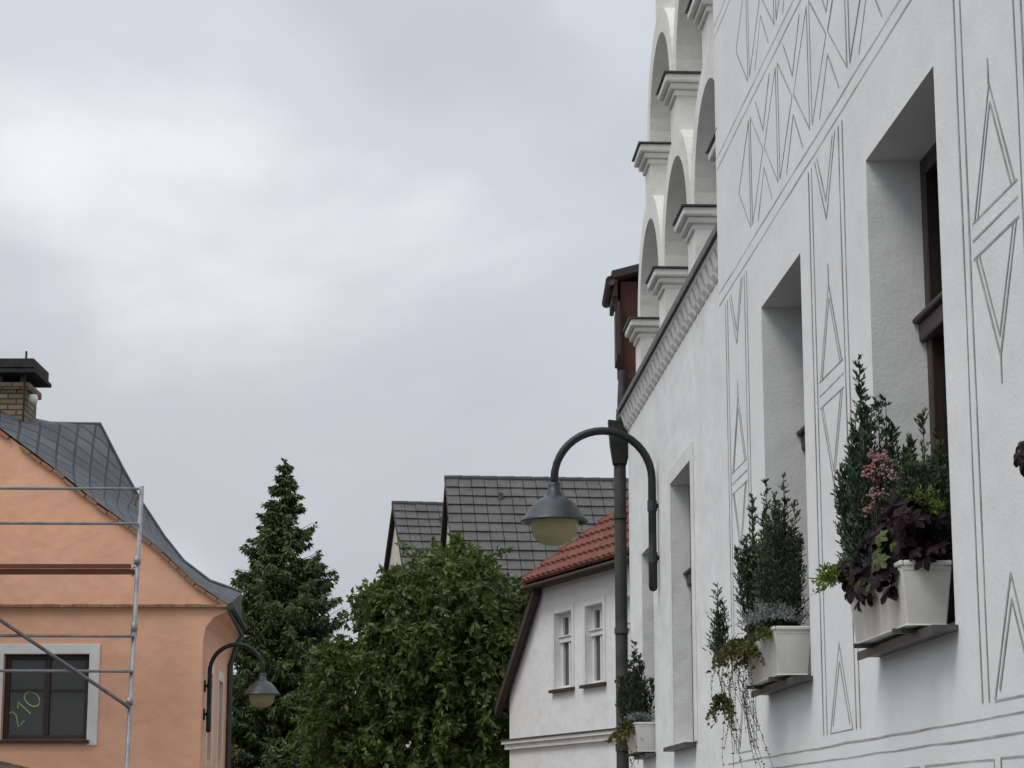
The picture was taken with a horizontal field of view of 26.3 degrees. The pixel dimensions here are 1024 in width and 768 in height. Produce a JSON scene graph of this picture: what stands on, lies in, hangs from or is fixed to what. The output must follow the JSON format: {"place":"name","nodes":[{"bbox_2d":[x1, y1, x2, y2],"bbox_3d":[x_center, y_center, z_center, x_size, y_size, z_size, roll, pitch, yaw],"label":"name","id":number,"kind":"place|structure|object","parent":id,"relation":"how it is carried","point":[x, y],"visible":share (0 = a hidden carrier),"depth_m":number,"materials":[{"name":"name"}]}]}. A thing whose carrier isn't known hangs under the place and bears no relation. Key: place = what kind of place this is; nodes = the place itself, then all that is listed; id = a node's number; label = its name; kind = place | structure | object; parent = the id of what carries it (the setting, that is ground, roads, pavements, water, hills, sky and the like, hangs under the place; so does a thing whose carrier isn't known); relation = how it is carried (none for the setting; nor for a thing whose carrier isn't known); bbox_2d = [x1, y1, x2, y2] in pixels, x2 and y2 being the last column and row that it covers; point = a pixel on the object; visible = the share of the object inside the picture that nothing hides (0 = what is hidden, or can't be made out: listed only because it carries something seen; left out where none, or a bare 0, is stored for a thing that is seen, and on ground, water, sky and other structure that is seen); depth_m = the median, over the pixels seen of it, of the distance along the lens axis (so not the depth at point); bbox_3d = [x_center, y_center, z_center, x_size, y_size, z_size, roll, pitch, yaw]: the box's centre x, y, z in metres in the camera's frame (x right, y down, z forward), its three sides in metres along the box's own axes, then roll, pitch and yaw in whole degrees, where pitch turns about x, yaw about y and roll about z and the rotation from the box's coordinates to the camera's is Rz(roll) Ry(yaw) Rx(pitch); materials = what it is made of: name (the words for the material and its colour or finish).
{"place":"outdoors","nodes":[
{"label":"outdoors","id":0,"kind":"place"},
{"bbox_2d":[0,761,27,767],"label":"porch roof","id":1,"kind":"structure","parent":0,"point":[6,765],"depth_m":30.43,"materials":[{"name":"tile"}]},
{"bbox_2d":[0,389,36,453],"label":"chimney stack","id":2,"kind":"object","parent":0,"point":[11,401],"visible":0.29,"depth_m":33.21,"materials":[{"name":"beige brick"}]},
{"bbox_2d":[0,382,41,399],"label":"chimney band","id":3,"kind":"object","parent":2,"relation":"attached to","point":[31,388],"visible":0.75,"depth_m":33.19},
{"bbox_2d":[0,0,655,674],"label":"sky","id":4,"kind":"structure","parent":0,"point":[371,248],"materials":[{"name":"grey"}]},
{"bbox_2d":[388,525,436,764],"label":"walls","id":5,"kind":"structure","parent":0,"point":[395,556],"depth_m":58.59,"materials":[{"name":"beige paint"}]},
{"bbox_2d":[385,507,434,573],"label":"roof base","id":6,"kind":"object","parent":5,"relation":"on","point":[389,544],"visible":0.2,"depth_m":59.23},
{"bbox_2d":[383,506,401,569],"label":"verge boards","id":7,"kind":"object","parent":6,"relation":"attached to","point":[392,510],"visible":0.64,"depth_m":58.71,"materials":[{"name":"black wood"}]},
{"bbox_2d":[391,501,442,506],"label":"ridge caps","id":8,"kind":"object","parent":6,"relation":"on","point":[416,502],"visible":0.2,"depth_m":58.55,"materials":[{"name":"metal"}]},
{"bbox_2d":[393,504,442,578],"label":"roof tiles","id":9,"kind":"object","parent":6,"relation":"on","point":[419,529],"visible":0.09,"depth_m":57.69,"materials":[{"name":"grey tile"}]},
{"bbox_2d":[444,523,497,739],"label":"walls","id":10,"kind":"structure","parent":0,"point":[447,540],"depth_m":51.15,"materials":[{"name":"beige paint"}]},
{"bbox_2d":[437,483,605,613],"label":"roof base","id":11,"kind":"object","parent":10,"relation":"on","point":[445,522],"visible":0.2,"depth_m":50.96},
{"bbox_2d":[440,481,450,551],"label":"verge boards","id":12,"kind":"object","parent":11,"relation":"attached to","point":[443,513],"visible":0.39,"depth_m":50.84,"materials":[{"name":"black wood"}]},
{"bbox_2d":[498,493,502,502],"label":"vent pipe","id":13,"kind":"object","parent":11,"relation":"on","point":[500,496],"visible":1,"depth_m":49.87,"materials":[{"name":"metal"}]},
{"bbox_2d":[444,475,628,482],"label":"ridge caps","id":14,"kind":"object","parent":11,"relation":"on","point":[522,478],"visible":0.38,"depth_m":50.66,"materials":[{"name":"concrete"}]},
{"bbox_2d":[445,479,628,597],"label":"roof tiles","id":15,"kind":"object","parent":11,"relation":"on","point":[599,504],"visible":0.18,"depth_m":49.51,"materials":[{"name":"grey tile"}]},
{"bbox_2d":[618,281,637,391],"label":"oriel cladding","id":16,"kind":"structure","parent":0,"point":[628,295],"depth_m":19.83,"materials":[{"name":"brown wood"}]},
{"bbox_2d":[628,598,630,669],"bbox_3d":[1.694,3.401,29.446,0.115,1.100,0.650,4,-12,-19],"label":"window frame","id":17,"kind":"object","parent":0,"point":[629,625],"visible":0.02,"depth_m":29.73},
{"bbox_2d":[706,693,737,730],"bbox_3d":[1.050,1.644,10.985,0.171,0.202,0.239,0,-11,0],"label":"trailing foliage","id":18,"kind":"object","parent":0,"point":[718,700],"visible":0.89,"depth_m":10.95,"materials":[{"name":"green plant"}]},
{"bbox_3d":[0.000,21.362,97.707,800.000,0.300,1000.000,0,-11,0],"label":"ground","id":19,"kind":"structure","parent":0,"visible":0},
{"bbox_2d":[0,486,143,767],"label":"scaffolding","id":20,"kind":"object","parent":19,"relation":"on","point":[65,569],"visible":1,"depth_m":29.76,"materials":[{"name":"metal"}]},
{"bbox_2d":[0,434,231,767],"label":"front wall","id":21,"kind":"structure","parent":19,"relation":"on","point":[166,717],"depth_m":30.95,"materials":[{"name":"orange paint"}]},
{"bbox_2d":[0,740,88,742],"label":"sill","id":22,"kind":"structure","parent":21,"relation":"attached to","point":[44,741],"depth_m":30.55,"materials":[{"name":"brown wood"}]},
{"bbox_2d":[2,655,89,739],"bbox_3d":[-6.550,4.414,30.860,1.200,1.190,0.068,0,-11,0],"label":"window frame","id":23,"kind":"object","parent":21,"relation":"attached to","point":[45,735],"visible":0.98,"depth_m":30.82,"materials":[{"name":"brown wood"}]},
{"bbox_2d":[9,691,40,727],"bbox_3d":[-6.876,4.581,30.836,0.471,0.517,0.022,0,-11,0],"label":"chalk number","id":24,"kind":"object","parent":23,"relation":"attached to","point":[24,707],"visible":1,"depth_m":30.84,"materials":[{"name":"paint"}]},
{"bbox_2d":[8,660,85,734],"bbox_3d":[-6.550,4.417,30.874,1.200,1.190,0.001,0,-11,0],"label":"window glass","id":25,"kind":"object","parent":23,"relation":"in","point":[66,714],"visible":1,"depth_m":30.86,"materials":[{"name":"grey glass"}]},
{"bbox_2d":[9,689,84,690],"bbox_3d":[-6.550,4.313,30.867,1.060,0.030,0.035,0,-11,0],"label":"window bar","id":26,"kind":"object","parent":23,"relation":"attached to","point":[43,689],"depth_m":30.85,"materials":[{"name":"wood"}]},
{"bbox_2d":[0,644,100,744],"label":"window surround","id":27,"kind":"object","parent":21,"relation":"attached to","point":[93,650],"visible":0.98,"depth_m":30.82,"materials":[{"name":"grey paint"}]},
{"bbox_2d":[0,604,226,607],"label":"string course","id":28,"kind":"object","parent":21,"relation":"attached to","point":[112,605],"visible":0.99,"depth_m":30.92,"materials":[{"name":"tile"}]},
{"bbox_2d":[0,411,240,603],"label":"slate roof","id":29,"kind":"structure","parent":21,"relation":"on","point":[80,455],"depth_m":33.77,"materials":[{"name":"grey stone"}]},
{"bbox_2d":[203,608,239,667],"bbox_3d":[-4.399,3.859,33.385,0.359,0.650,5.035,1,-11,-5],"label":"eave cove","id":30,"kind":"object","parent":21,"relation":"attached to","point":[219,629],"visible":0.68,"depth_m":32.35,"materials":[{"name":"orange paint"}]},
{"bbox_2d":[225,594,247,767],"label":"gutter and downpipe","id":31,"kind":"object","parent":21,"relation":"attached to","point":[234,609],"visible":1,"depth_m":35.16,"materials":[{"name":"metal"}]},
{"bbox_3d":[-12.850,1.924,33.780,8.500,3.600,5.100,0,-11,0],"label":"slate roof","id":32,"kind":"object","parent":21,"relation":"on","visible":0},
{"bbox_2d":[0,351,51,445],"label":"chimney cap","id":33,"kind":"object","parent":32,"relation":"on","point":[33,371],"visible":0.72,"depth_m":33.17,"materials":[{"name":"black metal"}]},
{"bbox_2d":[0,376,33,385],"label":"cap posts","id":34,"kind":"object","parent":33,"relation":"on","point":[21,378],"visible":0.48,"depth_m":33.32,"materials":[{"name":"metal"}]},
{"bbox_2d":[28,394,37,403],"bbox_3d":[-7.280,0.227,33.304,0.150,0.160,0.146,0,-11,0],"label":"vent cover","id":35,"kind":"object","parent":33,"relation":"attached to","point":[32,398],"visible":1,"depth_m":33.25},
{"bbox_2d":[0,430,227,607],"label":"verge bricks","id":36,"kind":"object","parent":32,"relation":"attached to","point":[153,546],"visible":0.94,"depth_m":31.17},
{"bbox_2d":[61,422,242,593],"bbox_3d":[-6.519,2.042,36.357,4.162,2.907,0.069,0,-11,0],"label":"verge flashing","id":37,"kind":"object","parent":32,"relation":"attached to","point":[154,520],"visible":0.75,"depth_m":36.30,"materials":[{"name":"metal"}]},
{"bbox_2d":[199,643,227,767],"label":"side wall","id":38,"kind":"structure","parent":19,"relation":"on","point":[208,653],"depth_m":32.98,"materials":[{"name":"orange paint"}]},
{"bbox_2d":[204,660,213,767],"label":"side surround","id":39,"kind":"object","parent":38,"relation":"attached to","point":[211,718],"visible":0.71,"depth_m":32.35,"materials":[{"name":"grey paint"}]},
{"bbox_2d":[215,670,223,767],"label":"side surround","id":40,"kind":"object","parent":38,"relation":"attached to","point":[220,676],"visible":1,"depth_m":33.87,"materials":[{"name":"grey paint"}]},
{"bbox_2d":[203,642,280,732],"bbox_3d":[-3.836,4.317,31.159,1.089,1.277,0.524,0,-11,0],"label":"wall street lamp","id":41,"kind":"object","parent":38,"relation":"attached to","point":[262,692],"visible":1,"depth_m":31.07,"materials":[{"name":"metal"}]},
{"bbox_2d":[228,457,347,767],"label":"spruce tree","id":42,"kind":"object","parent":19,"relation":"on","point":[283,630],"visible":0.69,"depth_m":44.27,"materials":[{"name":"green plant"}]},
{"bbox_2d":[278,680,482,767],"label":"hedge","id":43,"kind":"object","parent":19,"relation":"on","point":[284,749],"visible":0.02,"depth_m":42.88,"materials":[{"name":"green plant"}]},
{"bbox_2d":[285,531,530,767],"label":"broadleaf tree","id":44,"kind":"object","parent":19,"relation":"on","point":[413,640],"visible":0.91,"depth_m":37.01,"materials":[{"name":"green plant"}]},
{"bbox_2d":[510,565,631,767],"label":"walls","id":45,"kind":"structure","parent":19,"relation":"on","point":[537,708],"depth_m":31.60,"materials":[{"name":"white paint"}]},
{"bbox_2d":[500,728,615,740],"bbox_3d":[1.194,4.765,30.101,0.120,0.018,7.842,4,-12,-19],"label":"cornice flashing","id":46,"kind":"object","parent":45,"relation":"attached to","point":[559,734],"visible":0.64,"depth_m":31.27,"materials":[{"name":"metal"}]},
{"bbox_2d":[501,730,615,749],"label":"string cornice","id":47,"kind":"structure","parent":45,"relation":"attached to","point":[588,737],"depth_m":31.47,"materials":[{"name":"paint"}]},
{"bbox_2d":[494,561,628,716],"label":"verge boards and roof","id":48,"kind":"object","parent":45,"relation":"on","point":[502,700],"visible":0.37,"depth_m":33.11,"materials":[{"name":"brown wood"}]},
{"bbox_2d":[521,500,628,584],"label":"hip caps","id":49,"kind":"object","parent":48,"relation":"on","point":[558,553],"visible":0.06,"depth_m":32.61,"materials":[{"name":"red tile"}]},
{"bbox_2d":[522,501,628,583],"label":"clay roof tiles","id":50,"kind":"object","parent":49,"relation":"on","point":[594,544],"visible":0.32,"depth_m":31.43,"materials":[{"name":"red tile"}]},
{"bbox_2d":[548,687,574,692],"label":"sill","id":51,"kind":"structure","parent":45,"relation":"attached to","point":[561,690],"depth_m":31.55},
{"bbox_2d":[552,603,574,689],"bbox_3d":[0.738,3.814,31.734,0.020,1.190,0.870,4,-12,-19],"label":"window surround","id":52,"kind":"object","parent":45,"relation":"attached to","point":[565,608],"visible":1,"depth_m":31.71,"materials":[{"name":"white paint"}]},
{"bbox_2d":[558,613,570,687],"bbox_3d":[0.844,3.865,31.762,0.115,1.100,0.690,4,-12,-19],"label":"window frame","id":53,"kind":"object","parent":52,"relation":"in","point":[564,638],"visible":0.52,"depth_m":31.96,"materials":[{"name":"white wood"}]},
{"bbox_2d":[565,617,568,685],"bbox_3d":[0.879,3.868,31.775,0.234,1.100,0.649,0,-11,0],"label":"window glass","id":54,"kind":"object","parent":53,"relation":"in","point":[567,653],"visible":0.2,"depth_m":31.98,"materials":[{"name":"grey glass"}]},
{"bbox_2d":[519,556,628,590],"bbox_3d":[0.987,2.604,30.457,0.068,0.070,5.001,4,-12,-19],"label":"gutter","id":55,"kind":"object","parent":45,"relation":"attached to","point":[572,574],"visible":0.66,"depth_m":30.84,"materials":[{"name":"grey metal"}]},
{"bbox_2d":[530,553,628,583],"bbox_3d":[1.903,1.411,30.717,3.413,2.382,4.705,0,-11,0],"label":"hip base","id":56,"kind":"object","parent":45,"relation":"on","point":[579,568],"visible":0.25,"depth_m":31.05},
{"bbox_2d":[579,682,606,688],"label":"sill","id":57,"kind":"structure","parent":45,"relation":"attached to","point":[592,685],"depth_m":30.40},
{"bbox_2d":[582,595,605,684],"bbox_3d":[1.147,3.590,30.620,0.020,1.190,0.835,4,-12,-19],"label":"window surround","id":58,"kind":"object","parent":45,"relation":"attached to","point":[596,600],"visible":1,"depth_m":30.64,"materials":[{"name":"white paint"}]},
{"bbox_2d":[589,605,602,682],"bbox_3d":[1.253,3.642,30.648,0.115,1.100,0.655,4,-12,-19],"label":"window frame","id":59,"kind":"object","parent":58,"relation":"in","point":[595,631],"visible":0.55,"depth_m":30.83,"materials":[{"name":"white wood"}]},
{"bbox_2d":[596,610,599,680],"bbox_3d":[1.288,3.645,30.661,0.222,1.100,0.616,0,-11,0],"label":"window glass","id":60,"kind":"object","parent":59,"relation":"in","point":[598,644],"visible":0.2,"depth_m":30.85,"materials":[{"name":"grey glass"}]},
{"bbox_2d":[616,0,727,767],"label":"arcaded townhouse","id":61,"kind":"structure","parent":19,"relation":"on","point":[668,409],"depth_m":15.96,"materials":[{"name":"white paint"}]},
{"bbox_2d":[520,427,658,591],"bbox_3d":[0.609,0.959,16.840,1.089,1.277,0.524,0,-11,0],"label":"wall street lamp","id":62,"kind":"object","parent":61,"relation":"attached to","point":[554,516],"visible":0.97,"depth_m":16.75,"materials":[{"name":"metal"}]},
{"bbox_2d":[608,369,628,767],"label":"rain downpipe","id":63,"kind":"object","parent":61,"relation":"attached to","point":[619,450],"visible":0.81,"depth_m":19.00,"materials":[{"name":"grey metal"}]},
{"bbox_2d":[626,722,655,755],"bbox_3d":[1.020,2.804,17.267,0.190,0.245,0.743,1,-11,-3],"label":"window box","id":64,"kind":"object","parent":61,"relation":"on","point":[645,731],"visible":0.64,"depth_m":16.92,"materials":[{"name":"plastic"}]},
{"bbox_2d":[603,719,642,745],"bbox_3d":[0.902,2.734,17.242,0.364,0.210,0.733,0,-11,0],"label":"trailing foliage","id":65,"kind":"object","parent":64,"relation":"in","point":[623,727],"visible":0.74,"depth_m":17.14,"materials":[{"name":"green plant"}]},
{"bbox_2d":[617,729,638,767],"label":"trailing vine","id":66,"kind":"object","parent":64,"relation":"in","point":[620,744],"visible":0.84,"depth_m":17.35,"materials":[{"name":"green plant"}]},
{"bbox_2d":[615,640,654,729],"bbox_3d":[0.983,2.386,17.374,0.306,0.712,0.338,-10,-15,40],"label":"dwarf conifer","id":67,"kind":"object","parent":64,"relation":"in","point":[630,695],"visible":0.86,"depth_m":17.31,"materials":[{"name":"green plant"}]},
{"bbox_2d":[623,711,654,721],"bbox_3d":[1.005,2.613,17.126,0.277,0.128,0.406,0,-11,0],"label":"silver calocephalus","id":68,"kind":"object","parent":64,"relation":"on","point":[635,715],"visible":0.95,"depth_m":17.08,"materials":[{"name":"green plant"}]},
{"bbox_2d":[683,485,693,741],"bbox_3d":[1.330,1.566,15.348,0.115,1.900,1.101,1,-11,-3],"label":"window frame","id":69,"kind":"structure","parent":61,"relation":"in","point":[688,572],"depth_m":15.85,"materials":[{"name":"brown wood"}]},
{"bbox_2d":[713,0,1023,767],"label":"sgraffito townhouse","id":70,"kind":"structure","parent":19,"relation":"on","point":[870,177],"depth_m":8.91,"materials":[{"name":"paint"}]},
{"bbox_2d":[747,626,810,688],"bbox_3d":[1.278,1.332,10.591,0.190,0.245,0.913,1,-11,-3],"label":"window box","id":71,"kind":"object","parent":70,"relation":"on","point":[785,654],"visible":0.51,"depth_m":10.17,"materials":[{"name":"plastic"}]},
{"bbox_2d":[702,582,733,664],"bbox_3d":[1.049,1.210,11.091,0.159,0.427,0.199,-8,-14,33],"label":"dwarf conifer","id":72,"kind":"object","parent":71,"relation":"in","point":[719,631],"visible":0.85,"depth_m":11.08,"materials":[{"name":"green plant"}]},
{"bbox_2d":[706,637,764,677],"bbox_3d":[1.138,1.345,10.800,0.342,0.194,0.748,0,-11,0],"label":"trailing foliage","id":73,"kind":"object","parent":71,"relation":"in","point":[751,650],"visible":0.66,"depth_m":10.68,"materials":[{"name":"green plant"}]},
{"bbox_2d":[710,640,772,767],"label":"trailing vine","id":74,"kind":"object","parent":71,"relation":"in","point":[745,692],"visible":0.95,"depth_m":10.64,"materials":[{"name":"green plant"}]},
{"bbox_2d":[731,621,763,641],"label":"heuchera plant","id":75,"kind":"object","parent":71,"relation":"in","point":[746,635],"visible":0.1,"depth_m":10.85,"materials":[{"name":"purple plant"}]},
{"bbox_2d":[742,625,773,649],"bbox_3d":[1.185,1.202,10.345,0.182,0.122,0.572,0,-11,0],"label":"trailing foliage","id":76,"kind":"object","parent":71,"relation":"in","point":[757,634],"visible":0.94,"depth_m":10.28,"materials":[{"name":"green plant"}]},
{"bbox_2d":[732,478,786,633],"bbox_3d":[1.257,0.878,10.888,0.310,0.839,0.351,-4,-12,19],"label":"dwarf conifer","id":77,"kind":"object","parent":71,"relation":"in","point":[746,580],"visible":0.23,"depth_m":10.85,"materials":[{"name":"green plant"}]},
{"bbox_2d":[735,600,808,629],"bbox_3d":[1.236,1.092,10.425,0.352,0.140,0.496,0,-11,0],"label":"silver calocephalus","id":78,"kind":"object","parent":71,"relation":"on","point":[766,613],"visible":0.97,"depth_m":10.35,"materials":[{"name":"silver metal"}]},
{"bbox_2d":[751,472,809,627],"bbox_3d":[1.290,0.822,10.549,0.300,0.816,0.307,0,-11,0],"label":"dwarf conifer","id":79,"kind":"object","parent":71,"relation":"in","point":[781,567],"visible":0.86,"depth_m":10.47,"materials":[{"name":"green plant"}]},
{"bbox_2d":[796,425,804,449],"bbox_3d":[1.567,0.470,10.795,0.115,2.000,1.131,1,-11,-3],"label":"window frame","id":80,"kind":"structure","parent":70,"relation":"in","point":[801,432],"depth_m":11.33,"materials":[{"name":"brown wood"}]},
{"bbox_2d":[851,560,951,647],"bbox_3d":[1.414,0.821,8.042,0.190,0.245,0.913,1,-11,-3],"label":"window box","id":81,"kind":"object","parent":70,"relation":"on","point":[922,599],"visible":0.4,"depth_m":7.62,"materials":[{"name":"plastic"}]},
{"bbox_2d":[809,555,856,594],"bbox_3d":[1.264,0.718,8.315,0.270,0.150,0.342,0,-11,0],"label":"lime cypress","id":82,"kind":"object","parent":81,"relation":"in","point":[826,576],"visible":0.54,"depth_m":8.29,"materials":[{"name":"green plant"}]},
{"bbox_2d":[835,354,879,560],"bbox_3d":[1.362,0.346,8.513,0.230,0.948,0.220,0,-11,0],"label":"dwarf conifer","id":83,"kind":"object","parent":81,"relation":"in","point":[862,415],"visible":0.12,"depth_m":8.55,"materials":[{"name":"green plant"}]},
{"bbox_2d":[854,530,897,593],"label":"coral bells","id":84,"kind":"object","parent":81,"relation":"in","point":[879,558],"visible":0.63,"depth_m":7.76,"materials":[{"name":"green plant"}]},
{"bbox_2d":[830,394,928,576],"bbox_3d":[1.400,0.394,8.223,0.410,0.745,0.423,0,-11,0],"label":"dwarf conifer","id":85,"kind":"object","parent":81,"relation":"in","point":[856,524],"visible":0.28,"depth_m":8.20,"materials":[{"name":"green plant"}]},
{"bbox_2d":[858,445,903,529],"bbox_3d":[1.354,0.459,8.012,0.117,0.493,0.272,3,-12,-16],"label":"sedum plant","id":86,"kind":"object","parent":81,"relation":"in","point":[876,458],"visible":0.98,"depth_m":8.05,"materials":[{"name":"pink plant"}]},
{"bbox_2d":[833,492,935,612],"bbox_3d":[1.357,0.636,8.047,0.248,0.410,0.792,1,-11,-4],"label":"heuchera plant","id":87,"kind":"object","parent":81,"relation":"in","point":[879,580],"visible":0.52,"depth_m":7.84,"materials":[{"name":"purple plant"}]},
{"bbox_2d":[881,507,950,574],"bbox_3d":[1.417,0.581,7.803,0.222,0.265,0.455,1,-11,-4],"label":"heuchera plant","id":88,"kind":"object","parent":81,"relation":"in","point":[901,520],"visible":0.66,"depth_m":7.66,"materials":[{"name":"purple plant"}]},
{"bbox_2d":[880,406,952,563],"bbox_3d":[1.488,0.389,7.926,0.314,0.635,0.314,-8,-14,36],"label":"dwarf conifer","id":89,"kind":"object","parent":81,"relation":"in","point":[935,477],"visible":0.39,"depth_m":7.87,"materials":[{"name":"green plant"}]},
{"bbox_2d":[905,484,945,517],"bbox_3d":[1.462,0.426,7.765,0.172,0.152,0.168,0,-11,0],"label":"golden shrub","id":90,"kind":"object","parent":81,"relation":"in","point":[933,506],"visible":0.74,"depth_m":7.74,"materials":[{"name":"green plant"}]},
{"bbox_2d":[912,142,951,623],"bbox_3d":[1.704,-0.045,8.226,0.115,2.000,1.152,1,-11,-3],"label":"window frame","id":91,"kind":"structure","parent":70,"relation":"in","point":[930,320],"depth_m":8.77,"materials":[{"name":"brown wood"}]},
{"bbox_2d":[934,171,954,622],"bbox_3d":[1.741,-0.044,8.228,0.060,2.000,1.150,0,-11,0],"label":"window glass","id":92,"kind":"structure","parent":70,"relation":"in","point":[936,173],"depth_m":8.71,"materials":[{"name":"black glass"}]},
{"bbox_3d":[1.552,0.311,5.493,0.233,0.245,0.921,0,-11,0],"label":"window box","id":93,"kind":"object","parent":70,"relation":"on","visible":0},
{"bbox_2d":[1013,441,1023,476],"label":"heuchera plant","id":94,"kind":"object","parent":93,"relation":"in","point":[1018,457],"visible":1,"depth_m":6.00,"materials":[{"name":"purple plant"}]},
{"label":"walls","id":95,"kind":"object","parent":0,"visible":0},
{"bbox_3d":[5.173,-1.133,23.361,7.472,2.200,5.576,0,-11,0],"label":"roof","id":96,"kind":"object","parent":95,"relation":"on","visible":0},
{"bbox_2d":[609,264,638,419],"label":"oriel roof","id":97,"kind":"structure","parent":96,"relation":"attached to","point":[627,274],"depth_m":19.81,"materials":[{"name":"grey metal"}]},
{"bbox_2d":[602,276,622,379],"bbox_3d":[0.925,-0.426,20.126,0.156,0.946,0.900,0,-11,0],"label":"gutter","id":98,"kind":"object","parent":97,"relation":"attached to","point":[608,290],"visible":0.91,"depth_m":19.79,"materials":[{"name":"metal"}]}
]}

